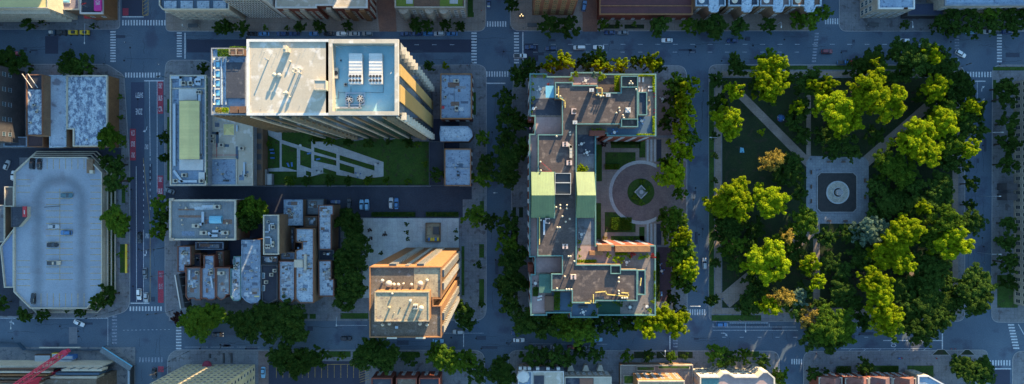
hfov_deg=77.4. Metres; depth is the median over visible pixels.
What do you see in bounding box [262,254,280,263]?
building
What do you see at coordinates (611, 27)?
verge
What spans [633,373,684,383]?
limestone house
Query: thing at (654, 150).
ramp strip
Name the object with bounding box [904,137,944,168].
tree
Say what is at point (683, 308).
tree
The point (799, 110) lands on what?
tree
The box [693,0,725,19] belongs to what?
bay townhouse
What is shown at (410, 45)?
road
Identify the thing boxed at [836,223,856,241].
tree
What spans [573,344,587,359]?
tree
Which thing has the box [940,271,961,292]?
tree
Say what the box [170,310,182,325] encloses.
tree
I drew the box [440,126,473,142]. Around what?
brick house
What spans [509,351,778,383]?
pavement
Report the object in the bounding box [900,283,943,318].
tree
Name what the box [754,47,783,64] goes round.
tree
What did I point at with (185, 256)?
building
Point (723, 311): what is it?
path
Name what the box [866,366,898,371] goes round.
verge
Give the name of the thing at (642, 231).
lawn
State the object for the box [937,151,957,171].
tree
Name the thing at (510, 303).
tree
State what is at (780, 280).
tree
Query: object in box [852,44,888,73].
tree
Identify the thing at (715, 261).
tree
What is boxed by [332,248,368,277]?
tree
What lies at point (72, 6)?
shop building
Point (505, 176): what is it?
tree
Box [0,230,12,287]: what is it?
garage ramp
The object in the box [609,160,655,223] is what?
driveway
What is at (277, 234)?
narrow house
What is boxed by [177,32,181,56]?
crosswalk
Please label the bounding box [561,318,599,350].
tree
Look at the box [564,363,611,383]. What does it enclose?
stone house row
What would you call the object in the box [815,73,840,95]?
tree
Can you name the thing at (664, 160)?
tree
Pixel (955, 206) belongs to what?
path
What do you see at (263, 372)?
car
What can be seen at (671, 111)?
tree
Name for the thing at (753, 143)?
park lawn
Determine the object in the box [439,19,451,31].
tree
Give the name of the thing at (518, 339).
car
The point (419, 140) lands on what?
garden path
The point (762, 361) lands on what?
tree
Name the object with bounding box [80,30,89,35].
car
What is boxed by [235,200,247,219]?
tree
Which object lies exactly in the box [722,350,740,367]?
tree
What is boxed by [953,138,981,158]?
tree
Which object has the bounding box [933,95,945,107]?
tree
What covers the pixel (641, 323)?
tree
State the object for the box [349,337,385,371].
tree
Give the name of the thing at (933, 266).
tree
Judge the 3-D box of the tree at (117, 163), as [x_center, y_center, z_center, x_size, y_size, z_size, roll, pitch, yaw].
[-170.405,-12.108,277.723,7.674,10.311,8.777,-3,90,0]
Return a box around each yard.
[0,158,18,315]
[180,240,339,273]
[236,198,339,239]
[340,199,462,216]
[431,119,458,186]
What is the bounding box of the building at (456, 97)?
[440,73,472,121]
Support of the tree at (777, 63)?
on the pavement at (714, 69)
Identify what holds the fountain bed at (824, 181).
on the path at (859, 168)
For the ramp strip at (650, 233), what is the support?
on the courtyard
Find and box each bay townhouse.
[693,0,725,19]
[719,0,758,19]
[749,0,789,18]
[779,0,821,17]
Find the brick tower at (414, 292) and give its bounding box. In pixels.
[369,247,459,338]
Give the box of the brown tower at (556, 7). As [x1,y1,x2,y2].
[532,0,577,14]
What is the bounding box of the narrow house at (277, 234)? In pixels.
[263,213,294,254]
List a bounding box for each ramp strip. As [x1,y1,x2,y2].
[647,139,648,160]
[647,224,648,242]
[650,139,651,161]
[650,224,651,243]
[654,139,655,161]
[654,224,655,244]
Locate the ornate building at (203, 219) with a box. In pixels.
[169,198,249,240]
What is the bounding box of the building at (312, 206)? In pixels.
[306,199,326,214]
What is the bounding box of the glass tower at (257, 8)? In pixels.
[223,0,285,17]
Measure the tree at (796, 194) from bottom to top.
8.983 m
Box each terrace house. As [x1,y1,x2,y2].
[185,266,203,299]
[201,253,218,299]
[216,265,232,299]
[230,255,242,300]
[241,238,263,303]
[261,263,278,302]
[279,260,296,302]
[280,251,294,259]
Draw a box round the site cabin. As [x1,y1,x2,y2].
[61,354,77,359]
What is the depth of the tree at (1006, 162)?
273.70 m
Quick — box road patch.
[23,35,1019,349]
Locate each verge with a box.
[120,244,124,272]
[122,189,124,202]
[167,117,168,180]
[310,314,315,318]
[328,351,350,356]
[340,313,367,318]
[353,352,417,357]
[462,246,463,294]
[473,92,475,114]
[479,244,483,257]
[479,279,483,304]
[511,230,517,294]
[519,207,522,216]
[600,25,619,28]
[624,25,643,28]
[634,352,652,357]
[656,352,672,357]
[678,352,692,357]
[709,82,713,305]
[711,315,760,320]
[728,66,807,69]
[746,351,758,356]
[813,66,914,69]
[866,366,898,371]
[907,366,933,377]
[993,67,1023,70]
[993,80,995,102]
[997,275,1017,307]
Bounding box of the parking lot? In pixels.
[269,361,364,383]
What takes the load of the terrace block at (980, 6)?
on the road at (146, 48)
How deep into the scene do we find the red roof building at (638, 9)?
275.00 m
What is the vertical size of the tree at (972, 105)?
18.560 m
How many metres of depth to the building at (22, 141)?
279.00 m
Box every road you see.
[0,0,1023,383]
[45,36,57,53]
[69,327,76,343]
[122,0,143,15]
[123,8,127,15]
[130,129,135,159]
[131,82,143,301]
[158,81,162,113]
[158,176,162,198]
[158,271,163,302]
[158,366,163,371]
[187,39,471,52]
[524,43,537,61]
[992,369,1009,383]
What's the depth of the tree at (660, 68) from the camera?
272.96 m
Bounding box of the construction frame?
[0,360,116,383]
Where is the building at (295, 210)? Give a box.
[284,200,308,224]
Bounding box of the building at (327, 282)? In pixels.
[318,260,336,296]
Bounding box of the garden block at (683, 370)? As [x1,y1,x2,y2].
[619,362,692,383]
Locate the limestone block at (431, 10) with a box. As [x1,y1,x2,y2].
[394,0,467,22]
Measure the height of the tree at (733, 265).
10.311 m
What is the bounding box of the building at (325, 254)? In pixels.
[319,248,339,259]
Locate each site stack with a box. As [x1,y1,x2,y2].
[34,354,51,360]
[58,359,75,361]
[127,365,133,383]
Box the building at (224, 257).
[216,250,229,266]
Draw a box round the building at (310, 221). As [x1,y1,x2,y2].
[304,216,317,226]
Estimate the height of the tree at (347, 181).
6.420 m
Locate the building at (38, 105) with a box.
[22,74,50,136]
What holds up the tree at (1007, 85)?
on the road at (146, 48)
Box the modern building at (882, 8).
[860,0,914,17]
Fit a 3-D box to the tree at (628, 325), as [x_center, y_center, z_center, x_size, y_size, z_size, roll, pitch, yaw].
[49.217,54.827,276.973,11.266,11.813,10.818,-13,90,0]
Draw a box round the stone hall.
[997,80,1023,305]
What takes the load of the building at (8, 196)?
on the road at (146, 48)
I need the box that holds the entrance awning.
[202,361,211,366]
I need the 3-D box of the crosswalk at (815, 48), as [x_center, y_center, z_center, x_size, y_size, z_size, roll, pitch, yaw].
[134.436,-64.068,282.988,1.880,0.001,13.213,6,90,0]
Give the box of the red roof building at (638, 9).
[597,0,692,19]
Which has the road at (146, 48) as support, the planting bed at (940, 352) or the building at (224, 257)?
the building at (224, 257)
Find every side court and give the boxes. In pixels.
[657,82,680,134]
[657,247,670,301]
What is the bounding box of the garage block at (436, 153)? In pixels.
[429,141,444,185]
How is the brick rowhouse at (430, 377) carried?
on the road at (146, 48)
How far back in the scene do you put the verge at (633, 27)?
282.85 m
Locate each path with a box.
[268,130,383,178]
[332,138,432,141]
[712,308,959,313]
[715,77,720,307]
[719,231,812,307]
[721,71,955,76]
[739,94,806,165]
[806,95,810,159]
[806,156,868,223]
[813,224,819,308]
[863,103,936,165]
[952,79,957,293]
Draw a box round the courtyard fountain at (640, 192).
[634,185,646,198]
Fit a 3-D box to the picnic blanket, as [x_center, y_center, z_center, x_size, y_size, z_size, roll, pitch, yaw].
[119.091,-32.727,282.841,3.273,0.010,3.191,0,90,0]
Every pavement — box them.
[0,0,118,28]
[0,65,128,316]
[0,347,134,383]
[165,60,485,319]
[166,0,485,30]
[168,350,483,383]
[169,304,368,320]
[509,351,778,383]
[511,0,808,29]
[511,66,686,320]
[709,65,963,320]
[804,350,987,383]
[840,0,1023,30]
[992,65,1023,321]
[1013,351,1023,383]
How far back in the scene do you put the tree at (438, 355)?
271.86 m
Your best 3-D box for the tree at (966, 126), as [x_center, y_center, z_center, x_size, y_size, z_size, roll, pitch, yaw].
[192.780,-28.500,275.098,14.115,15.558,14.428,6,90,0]
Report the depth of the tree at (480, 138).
276.02 m
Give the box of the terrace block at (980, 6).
[926,0,1023,13]
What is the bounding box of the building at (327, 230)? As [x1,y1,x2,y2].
[318,205,339,249]
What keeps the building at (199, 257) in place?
on the road at (146, 48)
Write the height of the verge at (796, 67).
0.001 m
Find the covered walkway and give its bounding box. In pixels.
[99,346,134,370]
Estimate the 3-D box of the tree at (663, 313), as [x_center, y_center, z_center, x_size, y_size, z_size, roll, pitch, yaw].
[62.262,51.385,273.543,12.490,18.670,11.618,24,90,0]
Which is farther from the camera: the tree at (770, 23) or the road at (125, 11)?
the road at (125, 11)
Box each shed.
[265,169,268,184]
[267,174,273,184]
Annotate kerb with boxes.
[0,0,119,29]
[0,64,129,317]
[164,60,486,320]
[165,13,485,31]
[167,350,484,383]
[508,350,779,371]
[510,7,808,30]
[511,65,687,321]
[709,64,964,321]
[803,350,987,383]
[839,0,1023,31]
[991,65,1023,322]
[1012,351,1022,383]
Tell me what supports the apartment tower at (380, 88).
on the road at (146, 48)
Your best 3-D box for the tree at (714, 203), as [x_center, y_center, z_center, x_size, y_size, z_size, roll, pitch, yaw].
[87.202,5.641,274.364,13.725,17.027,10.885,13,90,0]
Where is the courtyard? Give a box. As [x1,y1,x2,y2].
[597,138,685,244]
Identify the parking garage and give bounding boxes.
[13,151,115,312]
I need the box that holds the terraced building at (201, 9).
[159,0,245,19]
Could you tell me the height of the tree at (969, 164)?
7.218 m
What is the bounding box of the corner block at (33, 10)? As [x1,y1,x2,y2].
[0,0,77,21]
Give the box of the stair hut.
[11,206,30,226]
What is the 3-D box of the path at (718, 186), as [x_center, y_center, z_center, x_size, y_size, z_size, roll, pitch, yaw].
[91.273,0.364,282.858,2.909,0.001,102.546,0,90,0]
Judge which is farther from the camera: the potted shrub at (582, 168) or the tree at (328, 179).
the tree at (328, 179)
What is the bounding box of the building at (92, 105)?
[66,75,118,147]
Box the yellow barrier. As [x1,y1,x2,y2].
[125,244,128,272]
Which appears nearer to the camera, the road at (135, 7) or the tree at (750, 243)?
the tree at (750, 243)
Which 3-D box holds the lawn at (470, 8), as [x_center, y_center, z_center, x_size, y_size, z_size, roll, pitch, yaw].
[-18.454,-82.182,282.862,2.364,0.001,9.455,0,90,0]
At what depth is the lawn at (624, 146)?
282.84 m
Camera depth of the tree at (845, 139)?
275.22 m
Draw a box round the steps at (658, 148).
[656,139,660,161]
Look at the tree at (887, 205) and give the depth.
273.30 m
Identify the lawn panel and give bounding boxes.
[270,140,277,164]
[282,132,310,148]
[282,144,296,170]
[300,150,310,167]
[314,147,335,157]
[314,155,335,165]
[323,168,335,174]
[340,155,373,169]
[340,163,353,173]
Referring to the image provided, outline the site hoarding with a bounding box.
[0,341,100,349]
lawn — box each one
[268,132,428,184]
[468,0,472,16]
[596,144,601,180]
[596,203,600,239]
[605,152,635,168]
[605,212,635,231]
[611,142,638,147]
[611,236,644,239]
[627,178,653,205]
[639,141,644,157]
[639,227,644,240]
[722,78,951,307]
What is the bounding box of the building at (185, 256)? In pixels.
[177,244,200,271]
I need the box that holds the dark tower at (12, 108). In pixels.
[0,66,24,142]
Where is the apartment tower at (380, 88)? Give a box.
[246,39,434,139]
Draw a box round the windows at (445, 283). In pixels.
[405,248,459,332]
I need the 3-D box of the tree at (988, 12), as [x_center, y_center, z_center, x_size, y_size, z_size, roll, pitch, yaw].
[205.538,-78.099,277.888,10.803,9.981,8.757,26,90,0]
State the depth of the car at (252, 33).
282.12 m
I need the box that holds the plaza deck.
[363,218,458,297]
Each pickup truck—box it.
[47,260,60,264]
[514,54,526,57]
[837,60,847,64]
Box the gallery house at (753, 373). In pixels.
[693,363,774,383]
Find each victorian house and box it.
[517,363,531,383]
[532,364,563,383]
[809,372,841,383]
[835,372,868,383]
[858,372,891,383]
[882,372,915,383]
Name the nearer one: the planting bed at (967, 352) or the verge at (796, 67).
the planting bed at (967, 352)
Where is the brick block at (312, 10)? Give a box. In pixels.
[275,0,375,20]
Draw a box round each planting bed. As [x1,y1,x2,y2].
[933,350,948,354]
[961,350,973,354]
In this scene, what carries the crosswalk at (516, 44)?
on the road at (146, 48)
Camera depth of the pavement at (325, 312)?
282.86 m
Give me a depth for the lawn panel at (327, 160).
282.83 m
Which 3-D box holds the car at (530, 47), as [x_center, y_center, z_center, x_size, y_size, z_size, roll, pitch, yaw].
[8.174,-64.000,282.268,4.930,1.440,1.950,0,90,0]
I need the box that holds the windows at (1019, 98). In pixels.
[1015,81,1023,303]
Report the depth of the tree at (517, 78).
271.79 m
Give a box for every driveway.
[376,0,396,31]
[583,0,596,31]
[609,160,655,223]
[612,164,655,220]
[656,162,685,222]
[780,14,792,17]
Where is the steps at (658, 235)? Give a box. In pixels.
[656,224,660,244]
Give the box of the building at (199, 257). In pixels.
[191,252,206,266]
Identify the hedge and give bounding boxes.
[109,173,114,302]
[215,107,221,112]
[217,49,230,56]
[221,107,228,112]
[313,136,323,141]
[371,212,415,216]
[426,212,458,216]
[532,287,538,295]
[554,292,559,310]
[577,259,596,262]
[605,164,619,169]
[611,141,640,144]
[611,217,631,229]
[614,75,619,90]
[615,252,627,255]
[638,74,654,76]
[652,77,654,91]
[652,116,654,131]
[656,252,659,301]
[836,366,850,372]
[881,366,898,371]
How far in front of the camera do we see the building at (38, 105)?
270.00 m
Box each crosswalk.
[110,31,115,61]
[112,316,116,343]
[122,20,165,24]
[125,73,159,77]
[130,306,161,310]
[139,357,162,361]
[176,327,180,348]
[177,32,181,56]
[471,32,476,62]
[486,71,507,76]
[487,21,505,26]
[514,32,518,62]
[690,309,704,314]
[791,359,801,363]
[812,33,818,61]
[825,18,837,23]
[967,72,990,76]
[990,360,1009,365]
[997,34,1001,61]
[1008,324,1018,348]
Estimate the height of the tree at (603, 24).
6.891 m
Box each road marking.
[143,1,149,216]
[276,364,368,381]
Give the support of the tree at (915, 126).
on the path at (917, 113)
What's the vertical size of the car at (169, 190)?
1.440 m
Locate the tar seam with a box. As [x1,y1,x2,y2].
[10,6,1019,380]
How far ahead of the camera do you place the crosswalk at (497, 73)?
282.99 m
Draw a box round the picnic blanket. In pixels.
[777,115,783,121]
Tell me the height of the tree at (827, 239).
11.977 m
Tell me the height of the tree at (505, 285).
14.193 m
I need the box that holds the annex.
[901,3,942,18]
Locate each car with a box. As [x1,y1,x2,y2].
[3,160,10,169]
[29,158,35,168]
[30,293,35,303]
[36,158,42,169]
[46,30,55,35]
[47,243,57,246]
[48,224,59,228]
[57,30,66,35]
[61,193,72,197]
[61,230,71,234]
[68,30,77,35]
[73,319,84,326]
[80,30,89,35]
[136,288,141,299]
[137,232,142,242]
[143,268,147,278]
[144,292,148,301]
[152,368,156,378]
[164,187,174,193]
[212,332,222,336]
[247,32,257,35]
[258,32,269,35]
[261,367,265,377]
[276,31,287,35]
[289,32,299,35]
[309,32,318,35]
[324,32,334,35]
[330,200,339,203]
[336,31,347,35]
[341,336,351,340]
[347,198,351,208]
[349,32,359,35]
[359,200,363,209]
[362,31,372,35]
[365,199,368,209]
[389,198,393,208]
[394,198,398,208]
[400,32,410,35]
[412,32,421,35]
[423,31,433,35]
[433,338,443,342]
[434,31,444,35]
[447,32,457,35]
[453,329,463,333]
[486,0,490,8]
[513,338,524,341]
[525,45,535,49]
[535,344,545,348]
[545,46,556,50]
[581,0,586,11]
[593,45,603,49]
[604,30,614,34]
[617,30,628,34]
[661,38,672,42]
[702,258,706,268]
[716,322,726,326]
[726,38,737,42]
[821,49,832,53]
[955,49,965,57]
[982,29,991,33]
[1001,30,1012,33]
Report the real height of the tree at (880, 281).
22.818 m
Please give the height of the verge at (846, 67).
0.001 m
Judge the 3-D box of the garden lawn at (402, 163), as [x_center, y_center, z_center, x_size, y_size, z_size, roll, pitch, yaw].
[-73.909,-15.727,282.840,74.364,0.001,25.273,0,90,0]
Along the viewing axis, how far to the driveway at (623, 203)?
282.83 m
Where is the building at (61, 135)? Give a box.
[49,75,78,147]
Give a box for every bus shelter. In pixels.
[188,23,198,27]
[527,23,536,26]
[866,23,878,27]
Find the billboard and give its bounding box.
[174,273,191,308]
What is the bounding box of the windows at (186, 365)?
[151,364,254,383]
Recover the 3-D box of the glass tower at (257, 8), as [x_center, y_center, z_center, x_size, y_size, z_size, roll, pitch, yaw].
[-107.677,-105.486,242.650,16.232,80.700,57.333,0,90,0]
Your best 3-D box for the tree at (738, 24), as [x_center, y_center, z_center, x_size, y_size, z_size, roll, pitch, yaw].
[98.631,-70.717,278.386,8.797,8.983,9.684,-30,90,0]
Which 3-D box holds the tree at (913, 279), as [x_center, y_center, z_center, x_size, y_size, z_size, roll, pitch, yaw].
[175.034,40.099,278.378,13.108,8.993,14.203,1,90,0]
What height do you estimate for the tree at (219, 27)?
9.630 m
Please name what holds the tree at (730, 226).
on the path at (718, 186)
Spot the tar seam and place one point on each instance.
(492, 134)
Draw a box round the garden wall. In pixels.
[267,139,429,185]
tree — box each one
[0,45,17,74]
[0,294,11,310]
[9,49,33,74]
[16,306,33,322]
[19,18,38,30]
[35,309,50,322]
[56,48,83,75]
[70,53,96,75]
[74,309,86,317]
[88,293,106,310]
[96,122,126,152]
[96,283,119,306]
[97,154,113,168]
[99,203,131,237]
[102,166,134,191]
[107,154,127,171]
[116,251,124,257]
[149,220,167,240]
[150,194,168,215]
[152,207,168,229]
[156,129,169,144]
[157,153,169,161]
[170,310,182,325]
[176,305,210,343]
[194,302,229,333]
[196,62,209,74]
[211,18,235,34]
[223,310,242,328]
[230,308,263,344]
[233,20,249,36]
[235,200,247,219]
[238,212,262,232]
[241,195,268,220]
[242,299,282,346]
[263,294,306,341]
[265,341,295,375]
[281,317,309,345]
[282,347,320,380]
[284,175,296,185]
[293,20,306,32]
[300,175,313,186]
[308,136,316,143]
[310,345,331,369]
[312,20,326,33]
[323,138,335,145]
[324,174,335,186]
[331,284,360,311]
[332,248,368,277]
[334,207,363,234]
[334,269,368,297]
[337,351,346,360]
[341,18,352,31]
[341,227,373,257]
[343,138,353,147]
[344,175,351,186]
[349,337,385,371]
[363,138,373,147]
[363,175,373,185]
[370,338,400,374]
[382,176,389,184]
[385,138,392,144]
[401,351,419,366]
[402,138,413,148]
[404,178,411,185]
[408,16,421,33]
[414,141,421,148]
[419,19,433,32]
[423,60,435,70]
[424,340,457,374]
[429,167,443,182]
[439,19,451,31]
[442,61,449,69]
[443,346,463,373]
[453,21,464,31]
[454,299,474,327]
[456,315,478,331]
[458,349,478,371]
[460,204,487,227]
[467,358,487,383]
[471,167,493,187]
[473,260,481,268]
[475,130,489,146]
[477,151,496,175]
[478,299,485,307]
[479,213,499,232]
[486,354,516,383]
[489,162,520,190]
[492,85,517,107]
[492,138,521,171]
[492,271,527,297]
[495,125,517,146]
[495,210,519,236]
[495,230,518,253]
[495,372,516,383]
[496,104,520,131]
[497,248,525,276]
[498,292,518,315]
[503,0,519,11]
[508,64,527,86]
[509,301,541,336]
[512,111,532,130]
[513,244,531,266]
[514,135,527,160]
[514,273,528,291]
[518,344,541,367]
[520,56,539,81]
[534,315,556,339]
[534,346,552,366]
[537,12,558,38]
[539,54,558,73]
[547,313,572,338]
[547,343,570,368]
[551,50,575,70]
[553,14,580,38]
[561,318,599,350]
[562,351,577,366]
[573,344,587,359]
[574,52,594,71]
[587,343,604,363]
[590,46,608,65]
[591,55,606,71]
[591,316,605,333]
[596,316,627,337]
[597,18,609,30]
[604,61,614,73]
[610,57,629,73]
[615,20,622,28]
[615,316,638,332]
[620,348,633,362]
[629,55,641,69]
[633,313,663,339]
[639,51,661,73]
[643,348,655,362]
[647,302,672,329]
[649,16,671,37]
[651,156,684,187]
[654,58,667,72]
[656,205,688,229]
[657,114,677,130]
[657,153,678,165]
[660,216,678,239]
[662,86,678,105]
[662,100,677,118]
[663,71,689,94]
[663,310,691,339]
[664,231,686,248]
[665,135,688,157]
[665,256,684,272]
[666,350,677,363]
[667,241,698,264]
[667,289,680,307]
[669,267,688,289]
[671,122,690,138]
[671,185,688,199]
[672,256,698,282]
[673,305,688,315]
[674,90,693,116]
[675,108,697,129]
[676,225,691,246]
[676,274,696,293]
[677,145,694,164]
[678,76,700,98]
[679,17,696,33]
[680,352,687,359]
[684,128,701,147]
[691,18,705,35]
[701,13,729,40]
[702,194,733,218]
[703,294,720,306]
[705,343,728,367]
[706,93,728,111]
[708,71,727,87]
[709,105,743,141]
[709,226,727,241]
[709,257,720,267]
[710,152,718,158]
[711,131,720,139]
[712,213,748,239]
[713,175,754,213]
[716,242,729,257]
[720,81,745,103]
[721,235,749,253]
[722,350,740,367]
[723,249,746,275]
[727,59,749,75]
[727,201,754,222]
[728,51,739,69]
[729,17,749,39]
[734,285,763,317]
[737,347,749,359]
[739,237,791,286]
[740,274,764,294]
[743,358,750,365]
[744,215,765,238]
[744,238,757,253]
[747,74,758,94]
[748,54,789,80]
[751,85,776,101]
[751,182,791,219]
[752,353,770,368]
[753,63,790,102]
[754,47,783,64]
[754,295,782,315]
[755,283,770,296]
[757,16,776,34]
[757,128,764,135]
[758,148,786,171]
[766,287,797,305]
[768,267,781,283]
[770,230,793,252]
[771,366,788,383]
[772,163,793,187]
[779,227,793,243]
[782,299,805,322]
[783,68,797,83]
[783,151,803,175]
[784,108,806,131]
[784,203,818,235]
[784,244,806,262]
[785,99,804,114]
[789,11,804,29]
[789,127,812,144]
[789,287,808,305]
[790,166,806,186]
[791,228,808,248]
[792,67,825,95]
[792,97,811,115]
[792,184,808,202]
[793,280,811,301]
[796,263,815,277]
[797,324,821,351]
[799,8,819,30]
[799,252,821,277]
[799,303,819,328]
[803,273,826,291]
[805,79,816,89]
[805,301,846,345]
[806,366,822,381]
[809,297,827,310]
[811,90,861,130]
[813,119,836,145]
[813,226,839,247]
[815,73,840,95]
[816,4,834,20]
[819,250,841,274]
[820,141,845,162]
[820,341,845,354]
[821,367,829,373]
[823,103,865,139]
[825,307,857,346]
[829,279,856,307]
[831,261,852,280]
[836,132,858,151]
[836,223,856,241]
[839,295,863,317]
[842,57,867,80]
[843,247,866,268]
[845,231,866,250]
[846,67,892,114]
[846,145,862,163]
[848,216,889,246]
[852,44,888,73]
[852,265,884,280]
[852,268,895,299]
[854,311,870,332]
[855,356,875,375]
[857,252,875,275]
[858,284,893,312]
[861,84,907,124]
[861,303,905,337]
[862,124,886,146]
[863,242,910,271]
[864,174,891,199]
[865,202,880,223]
[869,57,879,66]
[872,147,906,181]
[873,186,905,218]
[874,59,890,74]
[877,219,914,255]
[879,185,910,211]
[881,312,906,342]
[882,71,900,87]
[884,252,917,274]
[884,272,914,303]
[885,35,916,68]
[885,129,926,157]
[887,161,916,190]
[889,212,927,243]
[891,63,914,83]
[894,116,937,155]
[894,309,921,328]
[897,290,917,315]
[899,19,909,29]
[900,189,931,218]
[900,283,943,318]
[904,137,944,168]
[904,169,929,196]
[904,272,925,298]
[904,312,943,348]
[905,37,945,78]
[905,250,927,274]
[909,235,927,247]
[911,73,952,103]
[911,87,935,108]
[914,199,932,214]
[915,274,945,297]
[920,203,965,236]
[921,43,945,64]
[921,47,959,79]
[921,225,943,253]
[921,250,952,284]
[922,169,954,198]
[923,100,969,134]
[923,105,959,139]
[924,186,953,214]
[926,226,975,259]
[928,14,951,34]
[931,305,956,329]
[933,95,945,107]
[936,133,965,157]
[936,291,961,317]
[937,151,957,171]
[940,71,960,93]
[940,151,968,173]
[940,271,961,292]
[944,8,961,22]
[944,13,966,38]
[944,89,964,106]
[949,353,979,382]
[950,279,987,310]
[951,70,974,98]
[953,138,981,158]
[956,108,978,138]
[958,86,980,101]
[959,160,973,171]
[959,206,989,236]
[959,355,996,383]
[960,8,978,21]
[960,175,979,191]
[960,198,977,210]
[960,262,997,298]
[961,281,993,317]
[962,14,986,39]
[963,97,984,114]
[968,121,990,141]
[973,97,987,121]
[979,8,1001,21]
[983,13,1006,36]
[989,77,1018,95]
[990,252,1018,273]
[991,89,1017,109]
[992,153,1020,175]
[993,131,1023,154]
[993,231,1020,251]
[995,110,1019,133]
[996,216,1017,232]
[997,7,1018,22]
[998,273,1018,290]
[1002,10,1023,38]
[1017,8,1023,19]
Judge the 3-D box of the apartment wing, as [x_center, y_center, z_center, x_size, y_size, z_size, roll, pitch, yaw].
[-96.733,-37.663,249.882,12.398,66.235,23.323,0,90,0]
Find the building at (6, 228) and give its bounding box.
[0,205,12,241]
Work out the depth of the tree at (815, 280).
269.29 m
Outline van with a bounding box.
[573,45,584,49]
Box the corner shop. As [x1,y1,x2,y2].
[80,0,117,19]
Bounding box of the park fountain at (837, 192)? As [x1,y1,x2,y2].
[826,181,848,203]
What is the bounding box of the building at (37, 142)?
[27,136,48,147]
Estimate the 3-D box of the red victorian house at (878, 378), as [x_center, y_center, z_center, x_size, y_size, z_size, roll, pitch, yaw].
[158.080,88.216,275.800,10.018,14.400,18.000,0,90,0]
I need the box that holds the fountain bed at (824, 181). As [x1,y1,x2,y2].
[817,172,856,212]
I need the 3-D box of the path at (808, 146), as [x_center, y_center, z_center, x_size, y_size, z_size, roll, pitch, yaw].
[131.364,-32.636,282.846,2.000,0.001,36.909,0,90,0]
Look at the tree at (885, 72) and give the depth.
271.60 m
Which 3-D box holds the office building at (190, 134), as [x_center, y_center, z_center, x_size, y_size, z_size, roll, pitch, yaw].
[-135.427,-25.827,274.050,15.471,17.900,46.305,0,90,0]
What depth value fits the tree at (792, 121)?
274.20 m
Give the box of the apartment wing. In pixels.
[211,48,302,132]
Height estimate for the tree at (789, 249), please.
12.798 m
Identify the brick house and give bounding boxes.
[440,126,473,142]
[444,149,472,185]
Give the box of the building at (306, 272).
[294,227,322,302]
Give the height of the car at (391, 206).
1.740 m
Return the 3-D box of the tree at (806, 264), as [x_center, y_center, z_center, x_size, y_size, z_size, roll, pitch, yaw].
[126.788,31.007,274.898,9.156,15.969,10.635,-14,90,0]
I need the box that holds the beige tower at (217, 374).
[150,364,254,383]
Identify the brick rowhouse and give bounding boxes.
[371,371,395,383]
[396,371,419,383]
[419,371,441,383]
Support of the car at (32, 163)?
on the parking garage
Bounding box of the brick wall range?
[257,128,267,185]
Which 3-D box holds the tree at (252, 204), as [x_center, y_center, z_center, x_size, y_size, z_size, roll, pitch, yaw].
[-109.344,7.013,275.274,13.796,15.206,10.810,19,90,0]
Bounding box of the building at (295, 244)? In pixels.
[291,226,298,250]
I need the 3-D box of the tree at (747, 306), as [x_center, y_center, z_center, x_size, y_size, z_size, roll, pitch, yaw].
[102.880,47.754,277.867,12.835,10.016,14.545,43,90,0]
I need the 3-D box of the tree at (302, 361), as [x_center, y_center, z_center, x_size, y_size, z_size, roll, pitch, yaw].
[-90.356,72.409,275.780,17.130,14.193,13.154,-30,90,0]
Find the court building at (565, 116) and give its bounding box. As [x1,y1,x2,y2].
[527,72,655,317]
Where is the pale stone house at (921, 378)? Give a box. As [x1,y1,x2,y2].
[905,370,942,383]
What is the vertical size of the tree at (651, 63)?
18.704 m
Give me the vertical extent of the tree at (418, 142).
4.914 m
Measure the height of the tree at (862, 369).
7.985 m
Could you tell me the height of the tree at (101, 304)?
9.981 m
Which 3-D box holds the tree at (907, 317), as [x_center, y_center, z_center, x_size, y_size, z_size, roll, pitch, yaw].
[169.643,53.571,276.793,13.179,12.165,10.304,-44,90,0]
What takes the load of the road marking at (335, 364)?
on the parking lot
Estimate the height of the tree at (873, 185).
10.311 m
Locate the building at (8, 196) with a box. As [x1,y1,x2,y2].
[4,186,12,206]
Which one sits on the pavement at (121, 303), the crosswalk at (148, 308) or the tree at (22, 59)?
the tree at (22, 59)
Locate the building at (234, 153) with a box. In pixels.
[211,115,258,185]
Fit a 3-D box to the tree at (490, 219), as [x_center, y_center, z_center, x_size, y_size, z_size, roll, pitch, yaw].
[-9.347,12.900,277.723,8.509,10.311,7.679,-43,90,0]
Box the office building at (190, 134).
[170,75,211,185]
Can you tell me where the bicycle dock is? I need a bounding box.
[730,322,767,322]
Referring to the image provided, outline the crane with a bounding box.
[13,348,70,383]
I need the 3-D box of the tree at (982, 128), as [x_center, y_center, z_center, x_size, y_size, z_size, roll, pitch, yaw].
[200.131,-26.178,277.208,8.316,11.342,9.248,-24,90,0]
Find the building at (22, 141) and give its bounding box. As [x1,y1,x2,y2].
[3,137,26,146]
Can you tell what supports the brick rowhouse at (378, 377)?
on the road at (146, 48)
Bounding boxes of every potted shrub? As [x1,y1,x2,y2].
[577,163,588,171]
[598,72,605,81]
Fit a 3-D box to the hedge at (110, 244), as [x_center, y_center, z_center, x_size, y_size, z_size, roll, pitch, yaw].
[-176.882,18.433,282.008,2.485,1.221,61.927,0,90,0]
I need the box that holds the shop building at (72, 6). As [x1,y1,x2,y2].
[63,0,83,15]
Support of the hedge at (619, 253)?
on the court building at (565, 116)
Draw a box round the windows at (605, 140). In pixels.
[527,84,646,305]
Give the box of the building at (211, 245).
[195,241,228,249]
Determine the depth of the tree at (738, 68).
274.61 m
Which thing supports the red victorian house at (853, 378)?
on the road at (146, 48)
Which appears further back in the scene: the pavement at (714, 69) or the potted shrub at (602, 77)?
the pavement at (714, 69)
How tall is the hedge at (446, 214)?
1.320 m
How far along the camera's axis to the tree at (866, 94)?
260.94 m
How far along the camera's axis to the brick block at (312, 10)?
267.89 m
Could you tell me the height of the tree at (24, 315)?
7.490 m
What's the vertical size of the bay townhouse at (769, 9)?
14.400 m
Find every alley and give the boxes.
[0,148,120,157]
[166,187,471,198]
[258,351,268,383]
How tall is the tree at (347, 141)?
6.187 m

